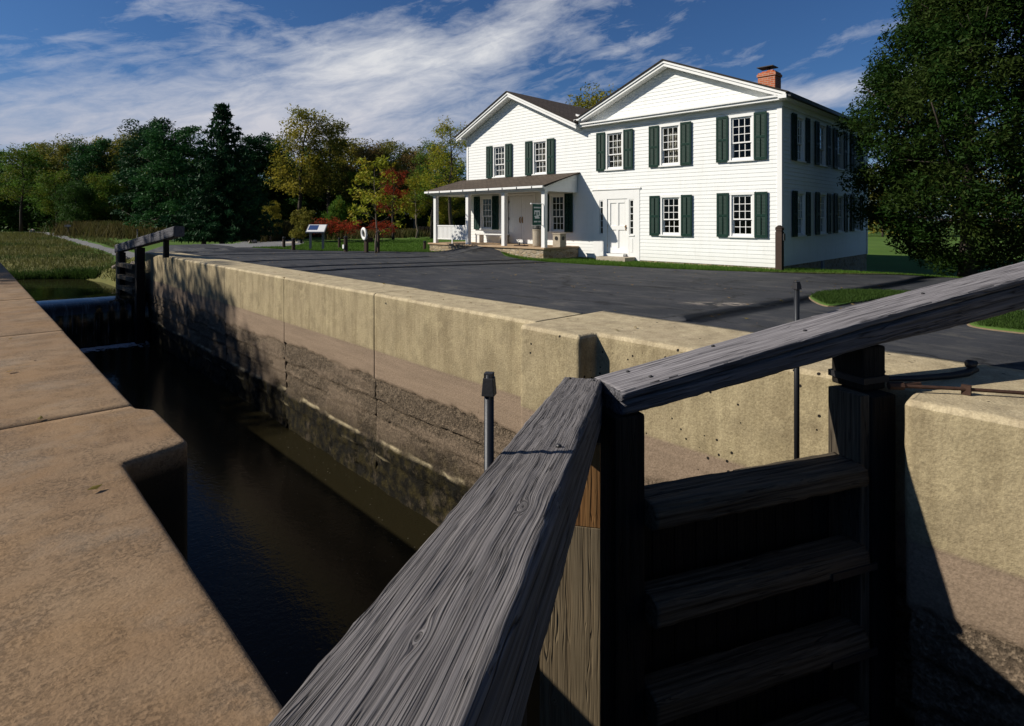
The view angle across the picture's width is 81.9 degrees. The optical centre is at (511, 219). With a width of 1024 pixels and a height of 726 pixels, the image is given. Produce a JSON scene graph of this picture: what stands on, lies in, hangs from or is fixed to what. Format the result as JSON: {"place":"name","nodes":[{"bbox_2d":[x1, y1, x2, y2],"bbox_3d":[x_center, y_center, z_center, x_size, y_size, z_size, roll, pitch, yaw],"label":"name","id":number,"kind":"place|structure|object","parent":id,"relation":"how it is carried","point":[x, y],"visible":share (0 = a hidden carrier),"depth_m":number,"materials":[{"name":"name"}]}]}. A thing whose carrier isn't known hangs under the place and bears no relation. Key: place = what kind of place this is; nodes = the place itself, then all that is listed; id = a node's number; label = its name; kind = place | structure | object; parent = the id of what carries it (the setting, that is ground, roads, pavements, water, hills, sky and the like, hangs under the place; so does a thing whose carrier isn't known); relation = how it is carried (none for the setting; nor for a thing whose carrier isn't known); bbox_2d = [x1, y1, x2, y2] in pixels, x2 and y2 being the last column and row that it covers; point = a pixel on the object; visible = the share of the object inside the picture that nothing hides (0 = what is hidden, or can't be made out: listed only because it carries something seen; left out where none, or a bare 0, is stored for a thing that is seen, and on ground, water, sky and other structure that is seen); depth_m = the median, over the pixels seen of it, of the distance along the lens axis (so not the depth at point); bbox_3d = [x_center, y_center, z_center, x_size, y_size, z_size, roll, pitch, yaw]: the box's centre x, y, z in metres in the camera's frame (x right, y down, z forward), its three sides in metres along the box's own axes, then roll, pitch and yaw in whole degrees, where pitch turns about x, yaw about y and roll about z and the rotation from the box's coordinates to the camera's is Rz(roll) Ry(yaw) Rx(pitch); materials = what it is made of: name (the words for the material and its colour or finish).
{"place":"outdoors","nodes":[
{"label":"outdoors","id":0,"kind":"place"},
{"bbox_2d":[16,279,149,347],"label":"spilling water","id":1,"kind":"structure","parent":0,"point":[81,313],"depth_m":23.20,"materials":[{"name":"black liquid"}]},
{"bbox_2d":[214,239,303,247],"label":"side path","id":2,"kind":"structure","parent":0,"point":[261,244],"depth_m":35.55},
{"bbox_2d":[79,340,539,725],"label":"canal water","id":3,"kind":"structure","parent":0,"point":[301,551],"depth_m":9.44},
{"bbox_2d":[80,341,148,352],"bbox_3d":[-15.879,4.864,21.688,4.527,0.002,1.403,0,0,-43],"label":"foam","id":4,"kind":"object","parent":3,"relation":"on","point":[103,347],"visible":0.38,"depth_m":22.62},
{"bbox_2d":[252,238,432,251],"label":"lawn grass","id":5,"kind":"structure","parent":0,"point":[402,244],"depth_m":35.75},
{"bbox_2d":[0,0,1022,220],"label":"sky","id":6,"kind":"structure","parent":0,"point":[389,69],"materials":[{"name":"blue"}]},
{"bbox_2d":[0,221,1023,297],"bbox_3d":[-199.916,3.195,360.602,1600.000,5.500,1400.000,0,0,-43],"label":"ground","id":7,"kind":"structure","parent":0,"point":[881,257],"depth_m":35.01,"materials":[{"name":"plant"}]},
{"bbox_2d":[0,142,56,231],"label":"broadleaf tree","id":8,"kind":"object","parent":7,"relation":"on","point":[30,156],"visible":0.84,"depth_m":65.61,"materials":[{"name":"green plant"}]},
{"bbox_2d":[6,140,67,205],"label":"broadleaf tree","id":9,"kind":"object","parent":7,"relation":"on","point":[41,146],"visible":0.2,"depth_m":72.85,"materials":[{"name":"green plant"}]},
{"bbox_2d":[26,169,84,230],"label":"broadleaf tree","id":10,"kind":"object","parent":7,"relation":"on","point":[60,178],"visible":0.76,"depth_m":63.23,"materials":[{"name":"green plant"}]},
{"bbox_2d":[38,133,90,190],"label":"broadleaf tree","id":11,"kind":"object","parent":7,"relation":"on","point":[60,149],"visible":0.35,"depth_m":70.94,"materials":[{"name":"green plant"}]},
{"bbox_2d":[0,230,134,281],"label":"meadow grass","id":12,"kind":"structure","parent":7,"relation":"on","point":[23,244],"depth_m":39.89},
{"bbox_2d":[7,230,134,257],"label":"towpath","id":13,"kind":"structure","parent":7,"relation":"on","point":[109,250],"depth_m":45.94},
{"bbox_2d":[48,179,101,225],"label":"broadleaf tree","id":14,"kind":"object","parent":7,"relation":"on","point":[77,190],"visible":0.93,"depth_m":61.53,"materials":[{"name":"green plant"}]},
{"bbox_2d":[61,137,127,220],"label":"broadleaf tree","id":15,"kind":"object","parent":7,"relation":"on","point":[90,152],"visible":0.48,"depth_m":66.77,"materials":[{"name":"green plant"}]},
{"bbox_2d":[63,135,137,181],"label":"broadleaf tree","id":16,"kind":"object","parent":7,"relation":"on","point":[95,140],"visible":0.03,"depth_m":74.56,"materials":[{"name":"green plant"}]},
{"bbox_2d":[78,170,132,221],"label":"broadleaf tree","id":17,"kind":"object","parent":7,"relation":"on","point":[108,187],"visible":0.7,"depth_m":63.08,"materials":[{"name":"green plant"}]},
{"bbox_2d":[28,219,193,240],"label":"tall weeds","id":18,"kind":"object","parent":7,"relation":"on","point":[113,229],"visible":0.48,"depth_m":55.99,"materials":[{"name":"plant"}]},
{"bbox_2d":[91,130,147,221],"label":"broadleaf tree","id":19,"kind":"object","parent":7,"relation":"on","point":[116,143],"visible":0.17,"depth_m":67.61,"materials":[{"name":"green plant"}]},
{"bbox_2d":[0,263,282,725],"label":"canal lock wall","id":20,"kind":"structure","parent":7,"relation":"on","point":[110,614],"depth_m":2.29,"materials":[{"name":"brown concrete"}]},
{"bbox_2d":[268,371,602,725],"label":"lock gate","id":21,"kind":"structure","parent":20,"relation":"attached to","point":[488,597],"depth_m":1.47,"materials":[{"name":"grey wood"}]},
{"bbox_2d":[107,116,190,221],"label":"pine tree","id":22,"kind":"object","parent":7,"relation":"on","point":[129,151],"visible":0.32,"depth_m":58.05,"materials":[{"name":"green plant"}]},
{"bbox_2d":[114,226,184,343],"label":"lock gate","id":23,"kind":"structure","parent":7,"relation":"on","point":[130,279],"depth_m":23.16,"materials":[{"name":"wood"}]},
{"bbox_2d":[122,122,207,228],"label":"pine tree","id":24,"kind":"object","parent":7,"relation":"on","point":[179,151],"visible":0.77,"depth_m":52.80,"materials":[{"name":"green plant"}]},
{"bbox_2d":[155,102,282,243],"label":"spruce tree","id":25,"kind":"object","parent":7,"relation":"on","point":[221,214],"visible":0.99,"depth_m":42.16,"materials":[{"name":"green plant"}]},
{"bbox_2d":[0,141,466,231],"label":"woodland","id":26,"kind":"object","parent":7,"relation":"on","point":[9,218],"visible":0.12,"depth_m":69.22,"materials":[{"name":"green plant"}]},
{"bbox_2d":[229,132,296,219],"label":"pine tree","id":27,"kind":"object","parent":7,"relation":"on","point":[253,143],"visible":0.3,"depth_m":65.18,"materials":[{"name":"green plant"}]},
{"bbox_2d":[262,200,282,241],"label":"broadleaf tree","id":28,"kind":"object","parent":7,"relation":"on","point":[275,216],"visible":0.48,"depth_m":51.98,"materials":[{"name":"green plant"}]},
{"bbox_2d":[248,136,307,217],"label":"broadleaf tree","id":29,"kind":"object","parent":7,"relation":"on","point":[279,151],"visible":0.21,"depth_m":66.89,"materials":[{"name":"green plant"}]},
{"bbox_2d":[239,220,324,242],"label":"tall weeds","id":30,"kind":"object","parent":7,"relation":"on","point":[287,226],"visible":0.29,"depth_m":53.91,"materials":[{"name":"plant"}]},
{"bbox_2d":[263,103,332,214],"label":"poplar tree","id":31,"kind":"object","parent":7,"relation":"on","point":[297,132],"visible":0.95,"depth_m":61.40,"materials":[{"name":"green plant"}]},
{"bbox_2d":[288,207,315,241],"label":"shrub","id":32,"kind":"object","parent":7,"relation":"on","point":[301,220],"visible":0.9,"depth_m":50.64,"materials":[{"name":"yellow plant"}]},
{"bbox_2d":[281,161,342,222],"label":"broadleaf tree","id":33,"kind":"object","parent":7,"relation":"on","point":[292,203],"visible":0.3,"depth_m":64.84,"materials":[{"name":"green plant"}]},
{"bbox_2d":[305,224,326,248],"bbox_3d":[-9.587,0.967,28.938,0.900,1.457,0.642,0,0,-5],"label":"information panel","id":34,"kind":"object","parent":7,"relation":"on","point":[315,228],"visible":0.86,"depth_m":28.94,"materials":[{"name":"grey metal"}]},
{"bbox_2d":[305,217,344,236],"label":"sumac shrub","id":35,"kind":"object","parent":7,"relation":"on","point":[331,224],"visible":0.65,"depth_m":41.83,"materials":[{"name":"red plant"}]},
{"bbox_2d":[290,114,360,213],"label":"poplar tree","id":36,"kind":"object","parent":7,"relation":"on","point":[330,141],"visible":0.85,"depth_m":62.54,"materials":[{"name":"green plant"}]},
{"bbox_2d":[321,195,350,240],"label":"shrub","id":37,"kind":"object","parent":7,"relation":"on","point":[340,212],"visible":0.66,"depth_m":51.66,"materials":[{"name":"green plant"}]},
{"bbox_2d":[310,138,369,207],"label":"broadleaf tree","id":38,"kind":"object","parent":7,"relation":"on","point":[346,155],"visible":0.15,"depth_m":67.02,"materials":[{"name":"green plant"}]},
{"bbox_2d":[342,236,347,251],"bbox_3d":[-7.783,1.184,27.554,0.235,0.840,0.200,0,0,-43],"label":"bollard","id":39,"kind":"object","parent":7,"relation":"on","point":[345,246],"visible":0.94,"depth_m":27.49,"materials":[{"name":"brown wood"}]},
{"bbox_2d":[331,219,363,241],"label":"sumac shrub","id":40,"kind":"object","parent":7,"relation":"on","point":[348,227],"visible":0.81,"depth_m":41.74,"materials":[{"name":"red plant"}]},
{"bbox_2d":[333,167,386,228],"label":"broadleaf tree","id":41,"kind":"object","parent":7,"relation":"on","point":[349,203],"visible":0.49,"depth_m":63.00,"materials":[{"name":"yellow plant"}]},
{"bbox_2d":[364,230,372,251],"bbox_3d":[-6.702,1.090,27.604,0.150,1.260,0.495,0,0,27],"label":"ring post","id":42,"kind":"object","parent":7,"relation":"on","point":[366,243],"visible":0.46,"depth_m":27.41,"materials":[{"name":"brown wood"}]},
{"bbox_2d":[361,227,366,239],"bbox_3d":[-6.854,0.660,27.340,0.107,0.620,0.620,-7,-6,-36],"label":"life ring","id":43,"kind":"object","parent":42,"relation":"hanging from","point":[362,234],"visible":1,"depth_m":27.22,"materials":[{"name":"white paint"}]},
{"bbox_2d":[338,138,399,228],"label":"broadleaf tree","id":44,"kind":"object","parent":7,"relation":"on","point":[371,151],"visible":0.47,"depth_m":63.23,"materials":[{"name":"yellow plant"}]},
{"bbox_2d":[326,228,429,240],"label":"tall weeds","id":45,"kind":"object","parent":7,"relation":"on","point":[402,233],"visible":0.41,"depth_m":55.79,"materials":[{"name":"plant"}]},
{"bbox_2d":[377,230,379,251],"bbox_3d":[-6.294,1.109,27.780,0.110,1.250,0.110,0,0,-43],"label":"post","id":46,"kind":"object","parent":7,"relation":"on","point":[378,242],"visible":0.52,"depth_m":27.74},
{"bbox_2d":[346,154,413,252],"bbox_3d":[-6.120,-0.667,26.719,2.864,4.511,3.157,0,0,-35],"label":"young tree","id":47,"kind":"object","parent":7,"relation":"on","point":[368,180],"visible":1,"depth_m":26.40,"materials":[{"name":"green plant"}]},
{"bbox_2d":[364,220,397,242],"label":"sumac shrub","id":48,"kind":"object","parent":7,"relation":"on","point":[383,227],"visible":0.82,"depth_m":41.75,"materials":[{"name":"red plant"}]},
{"bbox_2d":[355,137,416,225],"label":"broadleaf tree","id":49,"kind":"object","parent":7,"relation":"on","point":[386,152],"visible":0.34,"depth_m":64.80,"materials":[{"name":"green plant"}]},
{"bbox_2d":[376,167,413,238],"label":"maple tree","id":50,"kind":"object","parent":7,"relation":"on","point":[389,191],"visible":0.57,"depth_m":52.88,"materials":[{"name":"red plant"}]},
{"bbox_2d":[390,146,430,228],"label":"broadleaf tree","id":51,"kind":"object","parent":7,"relation":"on","point":[406,161],"visible":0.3,"depth_m":65.92,"materials":[{"name":"green plant"}]},
{"bbox_2d":[400,173,432,237],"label":"birch tree","id":52,"kind":"object","parent":7,"relation":"on","point":[414,212],"visible":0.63,"depth_m":54.76,"materials":[{"name":"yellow plant"}]},
{"bbox_2d":[416,227,429,234],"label":"shrub","id":53,"kind":"object","parent":7,"relation":"on","point":[422,229],"visible":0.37,"depth_m":57.21,"materials":[{"name":"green plant"}]},
{"bbox_2d":[405,145,463,226],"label":"broadleaf tree","id":54,"kind":"object","parent":7,"relation":"on","point":[430,175],"visible":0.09,"depth_m":69.43,"materials":[{"name":"green plant"}]},
{"bbox_2d":[408,138,466,238],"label":"locust tree","id":55,"kind":"object","parent":7,"relation":"on","point":[423,157],"visible":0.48,"depth_m":52.73,"materials":[{"name":"green plant"}]},
{"bbox_2d":[427,209,454,226],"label":"shrub","id":56,"kind":"object","parent":7,"relation":"on","point":[443,223],"visible":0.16,"depth_m":57.78,"materials":[{"name":"green plant"}]},
{"bbox_2d":[418,115,466,239],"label":"locust tree","id":57,"kind":"object","parent":7,"relation":"on","point":[446,128],"visible":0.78,"depth_m":47.60,"materials":[{"name":"green plant"}]},
{"bbox_2d":[6,249,879,489],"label":"fallen leaves","id":58,"kind":"object","parent":7,"relation":"on","point":[92,487],"visible":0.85,"depth_m":12.28,"materials":[{"name":"brown plant"}]},
{"bbox_2d":[439,183,465,220],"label":"tree","id":59,"kind":"object","parent":7,"relation":"on","point":[444,205],"visible":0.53,"depth_m":55.66,"materials":[{"name":"green plant"}]},
{"bbox_2d":[145,252,1023,725],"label":"canal lock wall","id":60,"kind":"structure","parent":7,"relation":"on","point":[379,384],"depth_m":7.10,"materials":[{"name":"concrete"}]},
{"bbox_2d":[594,262,1023,725],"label":"lock gate","id":61,"kind":"structure","parent":60,"relation":"attached to","point":[761,595],"depth_m":4.41,"materials":[{"name":"black wood"}]},
{"bbox_2d":[885,360,978,380],"bbox_3d":[3.438,1.270,4.937,1.101,0.146,0.112,0,0,-13],"label":"anchor hook","id":62,"kind":"object","parent":60,"relation":"on","point":[972,368],"visible":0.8,"depth_m":4.93,"materials":[{"name":"black metal"}]},
{"bbox_2d":[886,382,1023,395],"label":"anchor rod","id":63,"kind":"object","parent":60,"relation":"on","point":[964,389],"visible":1,"depth_m":4.54,"materials":[{"name":"metal"}]},
{"bbox_2d":[564,82,618,108],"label":"broadleaf tree","id":64,"kind":"object","parent":7,"relation":"on","point":[593,102],"visible":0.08,"depth_m":45.39,"materials":[{"name":"green plant"}]},
{"bbox_2d":[424,59,867,271],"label":"white house","id":65,"kind":"structure","parent":7,"relation":"on","point":[664,160],"depth_m":22.86,"materials":[{"name":"paint"}]},
{"bbox_2d":[479,196,491,229],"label":"window","id":66,"kind":"structure","parent":65,"relation":"in","point":[482,216],"depth_m":29.47,"materials":[{"name":"white paint"}]},
{"bbox_2d":[475,233,508,243],"bbox_3d":[-0.984,0.905,28.430,2.000,0.450,0.360,0,0,44],"label":"porch bench","id":67,"kind":"object","parent":65,"relation":"on","point":[479,237],"visible":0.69,"depth_m":28.88,"materials":[{"name":"white paint"}]},
{"bbox_2d":[492,144,504,177],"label":"window","id":68,"kind":"structure","parent":65,"relation":"in","point":[499,168],"depth_m":28.82,"materials":[{"name":"white paint"}]},
{"bbox_2d":[509,196,520,242],"bbox_3d":[0.131,0.000,27.931,0.830,2.230,0.131,0,0,44],"label":"door","id":69,"kind":"structure","parent":65,"relation":"in","point":[514,201],"depth_m":27.96,"materials":[{"name":"white paint"}]},
{"bbox_2d":[521,195,533,243],"bbox_3d":[0.730,0.000,27.344,0.832,2.230,0.131,0,0,44],"label":"door","id":70,"kind":"structure","parent":65,"relation":"in","point":[526,208],"depth_m":27.41,"materials":[{"name":"white paint"}]},
{"bbox_2d":[530,203,542,225],"bbox_3d":[0.993,-0.214,23.576,0.060,0.902,0.715,0,0,44],"label":"hanging banner","id":71,"kind":"object","parent":65,"relation":"hanging from","point":[536,214],"visible":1,"depth_m":23.56,"materials":[{"name":"green fabric"}]},
{"bbox_2d":[532,226,540,246],"bbox_3d":[1.076,0.645,24.828,0.457,0.970,0.450,0,0,44],"label":"litter bin","id":72,"kind":"object","parent":65,"relation":"on","point":[536,231],"visible":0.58,"depth_m":24.64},
{"bbox_2d":[532,139,546,174],"bbox_3d":[1.335,-2.833,26.839,0.950,1.605,0.305,0,0,44],"label":"window","id":73,"kind":"structure","parent":65,"relation":"in","point":[541,163],"depth_m":26.97,"materials":[{"name":"white paint"}]},
{"bbox_2d":[549,193,565,232],"bbox_3d":[2.018,-0.297,26.079,0.950,1.715,0.175,0,0,44],"label":"window","id":74,"kind":"structure","parent":65,"relation":"in","point":[551,218],"depth_m":26.20,"materials":[{"name":"white paint"}]},
{"bbox_2d":[552,233,566,246],"bbox_3d":[1.968,0.850,24.514,0.440,0.560,0.420,0,0,44],"label":"ash urn","id":75,"kind":"object","parent":65,"relation":"on","point":[559,239],"visible":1,"depth_m":24.37,"materials":[{"name":"beige concrete"}]},
{"bbox_2d":[600,201,602,233],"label":"window","id":76,"kind":"structure","parent":65,"relation":"in","point":[600,201],"depth_m":24.46,"materials":[{"name":"white paint"}]},
{"bbox_2d":[605,129,624,170],"bbox_3d":[4.226,-2.808,24.003,0.950,1.615,0.303,0,0,44],"label":"window","id":77,"kind":"structure","parent":65,"relation":"in","point":[613,139],"depth_m":24.14,"materials":[{"name":"white paint"}]},
{"bbox_2d":[607,199,626,253],"bbox_3d":[4.268,0.265,23.883,0.972,2.206,0.140,0,0,44],"label":"door","id":78,"kind":"structure","parent":65,"relation":"in","point":[617,208],"depth_m":23.87,"materials":[{"name":"white paint"}]},
{"bbox_2d":[629,200,633,234],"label":"window","id":79,"kind":"structure","parent":65,"relation":"in","point":[630,213],"depth_m":23.45,"materials":[{"name":"white paint"}]},
{"bbox_2d":[658,122,681,166],"bbox_3d":[6.004,-2.808,22.260,0.950,1.615,0.304,0,0,44],"label":"window","id":80,"kind":"structure","parent":65,"relation":"in","point":[669,134],"depth_m":22.38,"materials":[{"name":"white paint"}]},
{"bbox_2d":[659,194,681,235],"bbox_3d":[5.981,-0.157,22.193,0.950,1.555,0.175,0,0,44],"label":"window","id":81,"kind":"structure","parent":65,"relation":"in","point":[662,221],"depth_m":22.24,"materials":[{"name":"white paint"}]},
{"bbox_2d":[728,112,754,161],"bbox_3d":[7.902,-2.818,20.309,0.950,1.635,0.175,0,0,44],"label":"window","id":82,"kind":"structure","parent":65,"relation":"in","point":[731,127],"depth_m":20.37,"materials":[{"name":"white paint"}]},
{"bbox_2d":[728,191,755,237],"bbox_3d":[7.916,-0.167,20.295,0.950,1.575,0.175,0,0,44],"label":"window","id":83,"kind":"structure","parent":65,"relation":"in","point":[731,194],"depth_m":20.37,"materials":[{"name":"white paint"}]},
{"bbox_2d":[795,114,805,162],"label":"window","id":84,"kind":"structure","parent":65,"relation":"in","point":[801,119],"depth_m":20.81,"materials":[{"name":"white paint"}]},
{"bbox_2d":[795,190,806,236],"bbox_3d":[10.066,-0.203,20.635,0.175,1.605,0.950,0,0,44],"label":"window","id":85,"kind":"structure","parent":65,"relation":"in","point":[801,194],"depth_m":20.85,"materials":[{"name":"white paint"}]},
{"bbox_2d":[817,122,827,166],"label":"window","id":86,"kind":"structure","parent":65,"relation":"in","point":[823,126],"depth_m":22.50,"materials":[{"name":"white paint"}]},
{"bbox_2d":[820,192,827,234],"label":"window","id":87,"kind":"structure","parent":65,"relation":"in","point":[823,195],"depth_m":22.54,"materials":[{"name":"white paint"}]},
{"bbox_2d":[836,128,844,170],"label":"window","id":88,"kind":"structure","parent":65,"relation":"in","point":[840,140],"depth_m":24.09,"materials":[{"name":"white paint"}]},
{"bbox_2d":[837,193,844,232],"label":"window","id":89,"kind":"structure","parent":65,"relation":"in","point":[840,199],"depth_m":24.11,"materials":[{"name":"white paint"}]},
{"bbox_2d":[855,135,859,172],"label":"window","id":90,"kind":"structure","parent":65,"relation":"in","point":[857,164],"depth_m":25.73,"materials":[{"name":"white paint"}]},
{"bbox_2d":[855,195,860,230],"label":"window","id":91,"kind":"structure","parent":65,"relation":"in","point":[856,229],"depth_m":25.75,"materials":[{"name":"white paint"}]},
{"bbox_2d":[775,225,784,269],"bbox_3d":[8.648,1.015,19.018,0.275,1.670,0.230,0,0,44],"label":"marker post","id":92,"kind":"object","parent":7,"relation":"on","point":[779,246],"visible":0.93,"depth_m":18.96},
{"bbox_2d":[739,270,956,277],"bbox_3d":[14.055,1.755,18.568,14.637,0.336,2.246,0,0,4],"label":"road edge","id":93,"kind":"object","parent":7,"relation":"on","point":[861,273],"visible":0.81,"depth_m":17.98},
{"bbox_2d":[870,188,904,236],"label":"broadleaf tree","id":94,"kind":"object","parent":7,"relation":"on","point":[885,213],"visible":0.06,"depth_m":55.94,"materials":[{"name":"green plant"}]},
{"bbox_2d":[883,167,945,222],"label":"broadleaf tree","id":95,"kind":"object","parent":7,"relation":"on","point":[922,208],"visible":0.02,"depth_m":56.50,"materials":[{"name":"green plant"}]},
{"bbox_2d":[832,0,1023,276],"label":"maple tree","id":96,"kind":"object","parent":7,"relation":"on","point":[941,74],"visible":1,"depth_m":18.40,"materials":[{"name":"green plant"}]},
{"bbox_2d":[868,162,1023,234],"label":"woodland","id":97,"kind":"object","parent":7,"relation":"on","point":[874,231],"depth_m":62.45,"materials":[{"name":"green plant"}]},
{"bbox_2d":[145,244,1023,369],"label":"asphalt road","id":98,"kind":"structure","parent":0,"point":[698,297],"depth_m":12.94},
{"bbox_2d":[809,297,875,306],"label":"island kerb","id":99,"kind":"structure","parent":98,"relation":"on","point":[837,305],"depth_m":10.04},
{"bbox_2d":[808,288,910,303],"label":"island grass","id":100,"kind":"structure","parent":99,"relation":"on","point":[837,296],"depth_m":11.12,"materials":[{"name":"green plant"}]},
{"bbox_2d":[810,294,883,305],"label":"grass island","id":101,"kind":"structure","parent":98,"relation":"on","point":[823,303],"depth_m":10.07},
{"bbox_2d":[967,324,1023,333],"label":"island kerb","id":102,"kind":"structure","parent":98,"relation":"on","point":[994,329],"depth_m":7.49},
{"bbox_2d":[975,309,1023,329],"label":"island grass","id":103,"kind":"structure","parent":102,"relation":"on","point":[1011,318],"depth_m":7.94,"materials":[{"name":"green plant"}]},
{"bbox_2d":[969,320,1023,332],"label":"grass island","id":104,"kind":"structure","parent":98,"relation":"on","point":[1000,328],"depth_m":7.52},
{"bbox_2d":[271,247,963,277],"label":"lawn grass","id":105,"kind":"structure","parent":0,"point":[595,261],"depth_m":20.12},
{"label":"pond water","id":106,"kind":"structure","parent":0,"visible":0},
{"bbox_2d":[8,266,102,279],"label":"pond reeds","id":107,"kind":"object","parent":106,"relation":"in","point":[78,273],"visible":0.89,"depth_m":30.81,"materials":[{"name":"green plant"}]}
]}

